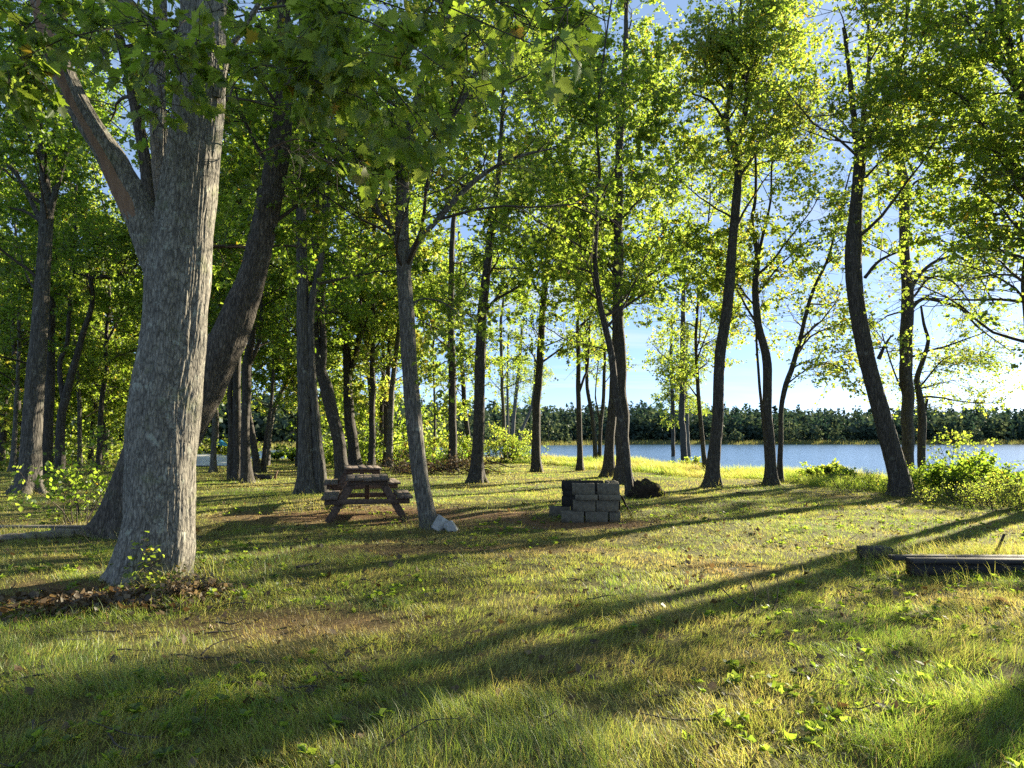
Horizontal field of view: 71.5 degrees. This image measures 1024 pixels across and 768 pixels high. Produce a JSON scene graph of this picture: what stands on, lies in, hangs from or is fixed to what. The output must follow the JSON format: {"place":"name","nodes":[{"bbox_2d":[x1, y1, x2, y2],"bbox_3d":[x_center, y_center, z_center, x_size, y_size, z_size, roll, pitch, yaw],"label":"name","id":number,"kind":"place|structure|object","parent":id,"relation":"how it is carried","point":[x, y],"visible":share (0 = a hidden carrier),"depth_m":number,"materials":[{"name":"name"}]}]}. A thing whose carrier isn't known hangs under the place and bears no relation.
{"place":"outdoors","nodes":[
{"label":"outdoors","id":0,"kind":"place"},
{"bbox_2d":[0,457,1023,767],"bbox_3d":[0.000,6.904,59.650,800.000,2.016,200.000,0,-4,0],"label":"ground","id":1,"kind":"structure","parent":0,"point":[288,641],"depth_m":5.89,"materials":[{"name":"green plant"}]},
{"bbox_2d":[0,219,57,465],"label":"forest tree","id":2,"kind":"object","parent":1,"relation":"on","point":[3,436],"visible":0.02,"depth_m":37.87,"materials":[{"name":"green plant"}]},
{"bbox_2d":[0,215,79,470],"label":"forest tree","id":3,"kind":"object","parent":1,"relation":"on","point":[6,407],"visible":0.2,"depth_m":32.85,"materials":[{"name":"green plant"}]},
{"bbox_2d":[0,525,84,539],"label":"timber kerb","id":4,"kind":"structure","parent":1,"relation":"on","point":[55,530],"depth_m":10.86,"materials":[{"name":"grey wood"}]},
{"bbox_2d":[0,105,95,471],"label":"maple tree","id":5,"kind":"object","parent":1,"relation":"on","point":[11,376],"visible":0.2,"depth_m":30.88,"materials":[{"name":"green plant"}]},
{"bbox_2d":[0,219,102,448],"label":"forest tree","id":6,"kind":"object","parent":1,"relation":"on","point":[68,417],"visible":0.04,"depth_m":36.25,"materials":[{"name":"green plant"}]},
{"bbox_2d":[0,0,115,494],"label":"maple tree","id":7,"kind":"object","parent":1,"relation":"on","point":[43,148],"visible":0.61,"depth_m":19.78,"materials":[{"name":"green plant"}]},
{"bbox_2d":[6,452,110,524],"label":"sapling","id":8,"kind":"object","parent":1,"relation":"on","point":[57,494],"visible":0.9,"depth_m":12.40,"materials":[{"name":"green plant"}]},
{"bbox_2d":[0,0,135,478],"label":"maple tree","id":9,"kind":"object","parent":1,"relation":"on","point":[48,423],"visible":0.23,"depth_m":26.55,"materials":[{"name":"green plant"}]},
{"bbox_2d":[13,147,137,468],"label":"forest tree","id":10,"kind":"object","parent":1,"relation":"on","point":[79,400],"visible":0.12,"depth_m":35.49,"materials":[{"name":"green plant"}]},
{"bbox_2d":[33,417,123,514],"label":"sapling","id":11,"kind":"object","parent":1,"relation":"on","point":[91,444],"visible":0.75,"depth_m":14.11,"materials":[{"name":"green plant"}]},
{"bbox_2d":[50,91,142,468],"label":"maple tree","id":12,"kind":"object","parent":1,"relation":"on","point":[95,372],"visible":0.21,"depth_m":33.60,"materials":[{"name":"green plant"}]},
{"bbox_2d":[54,254,141,462],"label":"forest tree","id":13,"kind":"object","parent":1,"relation":"on","point":[112,420],"visible":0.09,"depth_m":41.00,"materials":[{"name":"green plant"}]},
{"bbox_2d":[55,264,142,465],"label":"forest tree","id":14,"kind":"object","parent":1,"relation":"on","point":[132,334],"visible":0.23,"depth_m":37.93,"materials":[{"name":"green plant"}]},
{"bbox_2d":[64,282,140,461],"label":"forest tree","id":15,"kind":"object","parent":1,"relation":"on","point":[91,449],"visible":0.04,"depth_m":43.94,"materials":[{"name":"green plant"}]},
{"bbox_2d":[0,158,218,481],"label":"maple tree","id":16,"kind":"object","parent":1,"relation":"on","point":[117,239],"visible":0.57,"depth_m":24.86,"materials":[{"name":"green plant"}]},
{"bbox_2d":[110,531,165,585],"bbox_3d":[-3.708,1.758,7.145,0.485,0.574,0.415,0,-4,0],"label":"leafy shoot","id":17,"kind":"object","parent":1,"relation":"on","point":[129,574],"visible":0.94,"depth_m":7.11,"materials":[{"name":"green plant"}]},
{"bbox_2d":[141,564,186,594],"bbox_3d":[-3.319,1.926,6.799,0.345,0.381,0.498,-2,-5,22],"label":"leafy shoot","id":18,"kind":"object","parent":1,"relation":"on","point":[156,578],"visible":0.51,"depth_m":6.78,"materials":[{"name":"green plant"}]},
{"bbox_2d":[141,567,199,597],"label":"dead leaves","id":19,"kind":"object","parent":1,"relation":"on","point":[176,586],"visible":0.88,"depth_m":6.58,"materials":[{"name":"brown plant"}]},
{"bbox_2d":[128,135,268,472],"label":"maple tree","id":20,"kind":"object","parent":1,"relation":"on","point":[213,459],"visible":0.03,"depth_m":30.04,"materials":[{"name":"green plant"}]},
{"bbox_2d":[187,571,233,594],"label":"dead leaves","id":21,"kind":"object","parent":1,"relation":"on","point":[212,582],"visible":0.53,"depth_m":6.87,"materials":[{"name":"brown plant"}]},
{"bbox_2d":[119,2,310,479],"bbox_3d":[-10.553,-5.844,26.461,7.419,18.773,6.302,0,-4,0],"label":"maple tree","id":22,"kind":"object","parent":1,"relation":"on","point":[234,431],"visible":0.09,"depth_m":25.75,"materials":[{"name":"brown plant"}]},
{"bbox_2d":[133,148,296,472],"bbox_3d":[-12.311,-3.325,30.576,8.019,14.382,5.873,0,-4,0],"label":"maple tree","id":23,"kind":"object","parent":1,"relation":"on","point":[256,466],"visible":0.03,"depth_m":30.14,"materials":[{"name":"green plant"}]},
{"bbox_2d":[33,0,417,538],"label":"maple tree","id":24,"kind":"object","parent":1,"relation":"on","point":[228,337],"visible":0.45,"depth_m":11.55,"materials":[{"name":"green plant"}]},
{"bbox_2d":[5,410,445,464],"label":"undergrowth","id":25,"kind":"object","parent":1,"relation":"on","point":[86,451],"visible":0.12,"depth_m":45.38,"materials":[{"name":"green plant"}]},
{"bbox_2d":[221,268,333,465],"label":"forest tree","id":26,"kind":"object","parent":1,"relation":"on","point":[287,381],"visible":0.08,"depth_m":38.36,"materials":[{"name":"green plant"}]},
{"bbox_2d":[175,72,380,483],"bbox_3d":[-8.746,-4.544,25.120,6.836,16.057,6.415,3,-5,-35],"label":"maple tree","id":27,"kind":"object","parent":1,"relation":"on","point":[246,469],"visible":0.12,"depth_m":24.06,"materials":[{"name":"green plant"}]},
{"bbox_2d":[220,142,340,472],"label":"maple tree","id":28,"kind":"object","parent":1,"relation":"on","point":[265,441],"visible":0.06,"depth_m":30.56,"materials":[{"name":"green plant"}]},
{"bbox_2d":[241,177,355,466],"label":"forest tree","id":29,"kind":"object","parent":1,"relation":"on","point":[261,378],"visible":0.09,"depth_m":35.66,"materials":[{"name":"green plant"}]},
{"bbox_2d":[0,0,606,587],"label":"maple tree","id":30,"kind":"object","parent":1,"relation":"on","point":[170,230],"visible":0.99,"depth_m":6.76,"materials":[{"name":"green plant"}]},
{"bbox_2d":[217,0,391,479],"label":"maple tree","id":31,"kind":"object","parent":1,"relation":"on","point":[275,276],"visible":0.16,"depth_m":24.52,"materials":[{"name":"green plant"}]},
{"bbox_2d":[217,0,438,494],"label":"maple tree","id":32,"kind":"object","parent":1,"relation":"on","point":[311,472],"visible":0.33,"depth_m":18.91,"materials":[{"name":"green plant"}]},
{"bbox_2d":[323,435,385,467],"bbox_3d":[-8.186,3.543,36.763,3.438,1.867,3.374,-3,-5,35],"label":"shrub","id":33,"kind":"object","parent":1,"relation":"on","point":[363,453],"visible":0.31,"depth_m":36.25,"materials":[{"name":"green plant"}]},
{"bbox_2d":[324,465,400,498],"bbox_3d":[-3.418,2.277,16.151,1.634,0.822,1.733,1,-4,-14],"label":"picnic table","id":34,"kind":"object","parent":1,"relation":"on","point":[336,484],"visible":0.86,"depth_m":15.47,"materials":[{"name":"brown wood"}]},
{"bbox_2d":[326,229,406,446],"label":"forest tree","id":35,"kind":"object","parent":1,"relation":"on","point":[357,398],"visible":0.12,"depth_m":40.35,"materials":[{"name":"green plant"}]},
{"bbox_2d":[321,474,412,522],"bbox_3d":[-2.779,2.181,13.637,1.632,0.820,1.789,1,-4,-12],"label":"picnic table","id":36,"kind":"object","parent":1,"relation":"on","point":[337,499],"visible":1,"depth_m":12.96,"materials":[{"name":"brown wood"}]},
{"bbox_2d":[311,72,431,464],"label":"maple tree","id":37,"kind":"object","parent":1,"relation":"on","point":[354,457],"visible":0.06,"depth_m":34.47,"materials":[{"name":"green plant"}]},
{"bbox_2d":[309,65,434,464],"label":"maple tree","id":38,"kind":"object","parent":1,"relation":"on","point":[373,327],"visible":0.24,"depth_m":33.49,"materials":[{"name":"green plant"}]},
{"bbox_2d":[331,295,421,439],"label":"forest tree","id":39,"kind":"object","parent":1,"relation":"on","point":[360,414],"visible":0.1,"depth_m":45.14,"materials":[{"name":"green plant"}]},
{"bbox_2d":[354,248,424,462],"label":"maple tree","id":40,"kind":"object","parent":1,"relation":"on","point":[384,348],"visible":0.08,"depth_m":42.30,"materials":[{"name":"green plant"}]},
{"bbox_2d":[342,170,439,466],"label":"maple tree","id":41,"kind":"object","parent":1,"relation":"on","point":[387,370],"visible":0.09,"depth_m":36.97,"materials":[{"name":"green plant"}]},
{"bbox_2d":[344,173,448,467],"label":"forest tree","id":42,"kind":"object","parent":1,"relation":"on","point":[389,391],"visible":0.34,"depth_m":34.63,"materials":[{"name":"green plant"}]},
{"bbox_2d":[379,237,447,427],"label":"forest tree","id":43,"kind":"object","parent":1,"relation":"on","point":[423,409],"visible":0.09,"depth_m":50.79,"materials":[{"name":"green plant"}]},
{"bbox_2d":[219,0,648,529],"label":"maple tree","id":44,"kind":"object","parent":1,"relation":"on","point":[402,186],"visible":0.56,"depth_m":12.03,"materials":[{"name":"green plant"}]},
{"bbox_2d":[402,436,467,466],"bbox_3d":[-3.513,3.220,32.943,3.007,1.654,3.220,0,-4,0],"label":"shrub","id":45,"kind":"object","parent":1,"relation":"on","point":[441,456],"visible":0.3,"depth_m":32.59,"materials":[{"name":"green plant"}]},
{"bbox_2d":[368,442,509,474],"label":"undergrowth","id":46,"kind":"object","parent":1,"relation":"on","point":[456,466],"visible":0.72,"depth_m":29.05,"materials":[{"name":"green plant"}]},
{"bbox_2d":[412,234,487,460],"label":"forest tree","id":47,"kind":"object","parent":1,"relation":"on","point":[461,409],"visible":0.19,"depth_m":40.42,"materials":[{"name":"green plant"}]},
{"bbox_2d":[381,44,520,470],"bbox_3d":[-2.803,-6.497,32.693,6.773,20.945,7.192,-4,-6,42],"label":"maple tree","id":48,"kind":"object","parent":1,"relation":"on","point":[450,243],"visible":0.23,"depth_m":32.34,"materials":[{"name":"green plant"}]},
{"bbox_2d":[426,231,501,459],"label":"maple tree","id":49,"kind":"object","parent":1,"relation":"on","point":[466,422],"visible":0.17,"depth_m":44.45,"materials":[{"name":"green plant"}]},
{"bbox_2d":[458,420,531,463],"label":"shrub","id":50,"kind":"object","parent":1,"relation":"on","point":[496,444],"visible":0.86,"depth_m":41.55,"materials":[{"name":"green plant"}]},
{"bbox_2d":[491,333,520,453],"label":"maple tree","id":51,"kind":"object","parent":1,"relation":"on","point":[507,397],"visible":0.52,"depth_m":90.82,"materials":[{"name":"green plant"}]},
{"bbox_2d":[0,503,1023,767],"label":"lawn weeds","id":52,"kind":"object","parent":1,"relation":"on","point":[734,665],"visible":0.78,"depth_m":4.36,"materials":[{"name":"green plant"}]},
{"bbox_2d":[0,501,1023,767],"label":"leaf litter","id":53,"kind":"object","parent":1,"relation":"on","point":[72,601],"visible":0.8,"depth_m":6.37,"materials":[{"name":"brown plant"}]},
{"bbox_2d":[0,467,1023,587],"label":"long grass","id":54,"kind":"structure","parent":1,"relation":"on","point":[969,552],"depth_m":8.86,"materials":[{"name":"green plant"}]},
{"bbox_2d":[0,491,1023,767],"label":"twig litter","id":55,"kind":"object","parent":1,"relation":"on","point":[32,725],"visible":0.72,"depth_m":4.84,"materials":[{"name":"plant"}]},
{"bbox_2d":[414,0,611,483],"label":"maple tree","id":56,"kind":"object","parent":1,"relation":"on","point":[476,473],"visible":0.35,"depth_m":23.97,"materials":[{"name":"green plant"}]},
{"bbox_2d":[485,257,549,459],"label":"maple tree","id":57,"kind":"object","parent":1,"relation":"on","point":[501,380],"visible":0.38,"depth_m":45.24,"materials":[{"name":"green plant"}]},
{"bbox_2d":[504,328,534,453],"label":"maple tree","id":58,"kind":"object","parent":1,"relation":"on","point":[515,403],"visible":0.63,"depth_m":90.60,"materials":[{"name":"green plant"}]},
{"bbox_2d":[499,434,549,462],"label":"shrub","id":59,"kind":"object","parent":1,"relation":"on","point":[523,454],"visible":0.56,"depth_m":42.60,"materials":[{"name":"green plant"}]},
{"bbox_2d":[516,353,553,450],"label":"maple tree","id":60,"kind":"object","parent":1,"relation":"on","point":[530,403],"visible":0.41,"depth_m":90.59,"materials":[{"name":"green plant"}]},
{"bbox_2d":[480,13,627,472],"bbox_3d":[1.811,-6.348,32.293,6.528,20.654,6.442,0,-4,0],"label":"maple tree","id":61,"kind":"object","parent":1,"relation":"on","point":[536,461],"visible":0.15,"depth_m":31.30,"materials":[{"name":"green plant"}]},
{"bbox_2d":[561,510,583,522],"bbox_3d":[1.088,2.383,12.797,0.395,0.195,0.195,0,-4,2],"label":"concrete block","id":62,"kind":"object","parent":1,"relation":"on","point":[567,516],"depth_m":12.70,"materials":[{"name":"grey concrete"}]},
{"bbox_2d":[573,499,595,510],"bbox_3d":[1.298,2.186,12.801,0.395,0.195,0.195,0,-4,3],"label":"concrete block","id":63,"kind":"object","parent":62,"relation":"on","point":[583,505],"depth_m":12.71,"materials":[{"name":"grey concrete"}]},
{"bbox_2d":[575,494,597,499],"bbox_3d":[1.336,2.034,12.775,0.395,0.098,0.195,0,-4,3],"label":"concrete block","id":64,"kind":"object","parent":63,"relation":"on","point":[586,497],"depth_m":12.68,"materials":[{"name":"grey concrete"}]},
{"bbox_2d":[572,483,594,494],"bbox_3d":[1.289,1.891,12.838,0.395,0.195,0.195,0,-4,2],"label":"concrete block","id":65,"kind":"object","parent":64,"relation":"on","point":[583,488],"depth_m":12.74,"materials":[{"name":"grey concrete"}]},
{"bbox_2d":[444,0,710,496],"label":"maple tree","id":66,"kind":"object","parent":1,"relation":"on","point":[600,63],"visible":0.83,"depth_m":18.03,"materials":[{"name":"green plant"}]},
{"bbox_2d":[518,106,659,470],"bbox_3d":[3.499,-4.257,31.781,6.484,16.305,7.168,0,-4,0],"label":"maple tree","id":67,"kind":"object","parent":1,"relation":"on","point":[579,462],"visible":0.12,"depth_m":31.69,"materials":[{"name":"green plant"}]},
{"bbox_2d":[557,253,626,458],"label":"maple tree","id":68,"kind":"object","parent":1,"relation":"on","point":[594,435],"visible":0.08,"depth_m":42.23,"materials":[{"name":"green plant"}]},
{"bbox_2d":[585,511,607,521],"bbox_3d":[1.518,2.382,12.784,0.395,0.195,0.195,0,-4,4],"label":"concrete block","id":69,"kind":"object","parent":1,"relation":"on","point":[599,516],"depth_m":12.69,"materials":[{"name":"grey concrete"}]},
{"bbox_2d":[595,500,618,511],"bbox_3d":[1.708,2.185,12.784,0.395,0.195,0.195,0,-4,2],"label":"concrete block","id":70,"kind":"object","parent":69,"relation":"on","point":[607,505],"depth_m":12.69,"materials":[{"name":"grey concrete"}]},
{"bbox_2d":[478,0,725,484],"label":"maple tree","id":71,"kind":"object","parent":1,"relation":"on","point":[618,323],"visible":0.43,"depth_m":23.68,"materials":[{"name":"green plant"}]},
{"bbox_2d":[564,247,643,457],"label":"maple tree","id":72,"kind":"object","parent":1,"relation":"on","point":[604,381],"visible":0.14,"depth_m":42.37,"materials":[{"name":"green plant"}]},
{"bbox_2d":[546,24,698,477],"bbox_3d":[3.864,-4.916,26.386,6.164,16.826,6.766,0,-4,0],"label":"maple tree","id":73,"kind":"object","parent":1,"relation":"on","point":[608,468],"visible":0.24,"depth_m":26.46,"materials":[{"name":"green plant"}]},
{"bbox_2d":[628,478,665,497],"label":"shrub","id":74,"kind":"object","parent":1,"relation":"on","point":[645,488],"visible":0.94,"depth_m":17.75,"materials":[{"name":"green plant"}]},
{"bbox_2d":[649,315,690,456],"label":"maple tree","id":75,"kind":"object","parent":1,"relation":"on","point":[673,419],"visible":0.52,"depth_m":90.17,"materials":[{"name":"green plant"}]},
{"bbox_2d":[654,253,713,459],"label":"maple tree","id":76,"kind":"object","parent":1,"relation":"on","point":[683,411],"visible":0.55,"depth_m":75.59,"materials":[{"name":"green plant"}]},
{"bbox_2d":[663,326,708,456],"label":"maple tree","id":77,"kind":"object","parent":1,"relation":"on","point":[687,424],"visible":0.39,"depth_m":90.07,"materials":[{"name":"green plant"}]},
{"bbox_2d":[627,126,768,469],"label":"maple tree","id":78,"kind":"object","parent":1,"relation":"on","point":[679,199],"visible":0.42,"depth_m":31.13,"materials":[{"name":"green plant"}]},
{"bbox_2d":[431,453,1023,509],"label":"shore grass","id":79,"kind":"structure","parent":1,"relation":"on","point":[641,464],"depth_m":28.27,"materials":[{"name":"green plant"}]},
{"bbox_2d":[634,0,860,487],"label":"maple tree","id":80,"kind":"object","parent":1,"relation":"on","point":[729,46],"visible":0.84,"depth_m":21.34,"materials":[{"name":"green plant"}]},
{"bbox_2d":[684,193,823,459],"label":"maple tree","id":81,"kind":"object","parent":1,"relation":"on","point":[715,239],"visible":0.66,"depth_m":23.29,"materials":[{"name":"green plant"}]},
{"bbox_2d":[654,0,876,485],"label":"maple tree","id":82,"kind":"object","parent":1,"relation":"on","point":[770,472],"visible":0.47,"depth_m":22.37,"materials":[{"name":"green plant"}]},
{"bbox_2d":[794,457,858,480],"bbox_3d":[10.496,2.951,23.894,1.805,0.948,2.209,0,-4,0],"label":"shrub","id":83,"kind":"object","parent":1,"relation":"on","point":[834,467],"visible":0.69,"depth_m":23.62,"materials":[{"name":"green plant"}]},
{"bbox_2d":[740,132,919,482],"bbox_3d":[10.430,-2.548,23.726,4.790,11.649,5.422,0,-4,0],"label":"maple tree","id":84,"kind":"object","parent":1,"relation":"on","point":[803,338],"visible":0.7,"depth_m":23.58,"materials":[{"name":"green plant"}]},
{"bbox_2d":[731,0,1002,496],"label":"maple tree","id":85,"kind":"object","parent":1,"relation":"on","point":[864,142],"visible":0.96,"depth_m":18.08,"materials":[{"name":"green plant"}]},
{"bbox_2d":[823,465,915,492],"bbox_3d":[9.783,2.584,19.439,2.140,0.773,1.986,0,-4,0],"label":"shrub","id":86,"kind":"object","parent":1,"relation":"on","point":[853,483],"visible":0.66,"depth_m":19.80,"materials":[{"name":"green plant"}]},
{"bbox_2d":[827,95,1023,474],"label":"maple tree","id":87,"kind":"object","parent":1,"relation":"on","point":[905,378],"visible":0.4,"depth_m":27.35,"materials":[{"name":"green plant"}]},
{"bbox_2d":[854,0,1023,277],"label":"maple tree","id":88,"kind":"object","parent":1,"relation":"on","point":[966,163],"visible":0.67,"depth_m":17.26,"materials":[{"name":"green plant"}]},
{"bbox_2d":[856,545,1023,560],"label":"timber kerb","id":89,"kind":"structure","parent":1,"relation":"on","point":[878,549],"depth_m":8.86,"materials":[{"name":"brown wood"}]},
{"bbox_2d":[866,0,1023,371],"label":"maple tree","id":90,"kind":"object","parent":1,"relation":"on","point":[967,21],"visible":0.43,"depth_m":17.66,"materials":[{"name":"green plant"}]},
{"bbox_2d":[884,281,1023,473],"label":"maple tree","id":91,"kind":"object","parent":1,"relation":"on","point":[922,400],"visible":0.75,"depth_m":27.80,"materials":[{"name":"green plant"}]},
{"bbox_2d":[885,451,1023,498],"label":"shrub","id":92,"kind":"object","parent":1,"relation":"on","point":[951,473],"visible":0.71,"depth_m":17.94,"materials":[{"name":"green plant"}]},
{"bbox_2d":[888,554,1023,576],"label":"timber kerb","id":93,"kind":"structure","parent":1,"relation":"on","point":[942,564],"depth_m":7.91,"materials":[{"name":"wood"}]},
{"bbox_2d":[892,0,1023,332],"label":"maple tree","id":94,"kind":"object","parent":1,"relation":"on","point":[1008,134],"visible":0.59,"depth_m":16.88,"materials":[{"name":"green plant"}]},
{"bbox_2d":[923,426,1002,465],"bbox_3d":[12.892,2.108,20.384,1.992,1.820,1.664,-4,-6,43],"label":"shrub","id":95,"kind":"object","parent":1,"relation":"on","point":[959,438],"visible":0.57,"depth_m":20.30,"materials":[{"name":"green plant"}]},
{"bbox_2d":[911,475,1018,508],"bbox_3d":[10.241,2.446,16.185,2.416,0.784,2.080,3,-5,-37],"label":"shrub","id":96,"kind":"object","parent":1,"relation":"on","point":[947,493],"visible":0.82,"depth_m":15.89,"materials":[{"name":"green plant"}]},
{"bbox_2d":[912,446,1023,489],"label":"shrub","id":97,"kind":"object","parent":1,"relation":"on","point":[992,458],"visible":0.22,"depth_m":18.80,"materials":[{"name":"green plant"}]},
{"bbox_2d":[958,476,1023,511],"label":"shrub","id":98,"kind":"object","parent":1,"relation":"on","point":[1015,504],"visible":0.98,"depth_m":14.82,"materials":[{"name":"green plant"}]},
{"bbox_2d":[968,464,1023,500],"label":"shrub","id":99,"kind":"object","parent":1,"relation":"on","point":[997,477],"visible":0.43,"depth_m":17.10,"materials":[{"name":"green plant"}]},
{"bbox_2d":[0,0,1023,418],"label":"sky","id":100,"kind":"structure","parent":0,"point":[740,381],"materials":[{"name":"blue"}]},
{"bbox_2d":[6,444,1023,481],"bbox_3d":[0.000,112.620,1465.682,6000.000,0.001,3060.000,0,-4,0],"label":"lake water","id":101,"kind":"structure","parent":0,"point":[858,456],"depth_m":106.75,"materials":[{"name":"blue liquid"}]},
{"bbox_2d":[8,428,1023,450],"bbox_3d":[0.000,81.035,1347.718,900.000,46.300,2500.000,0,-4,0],"label":"shore","id":102,"kind":"structure","parent":0,"point":[286,442],"depth_m":241.50,"materials":[{"name":"green plant"}]},
{"bbox_2d":[8,389,1023,445],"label":"wood","id":103,"kind":"object","parent":102,"relation":"on","point":[644,423],"visible":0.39,"depth_m":258.25,"materials":[{"name":"green plant"}]},
{"bbox_2d":[597,483,619,494],"bbox_3d":[1.732,1.888,12.800,0.395,0.195,0.195,0,-4,5],"label":"concrete block","id":104,"kind":"object","parent":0,"point":[608,488],"depth_m":12.71,"materials":[{"name":"grey concrete"}]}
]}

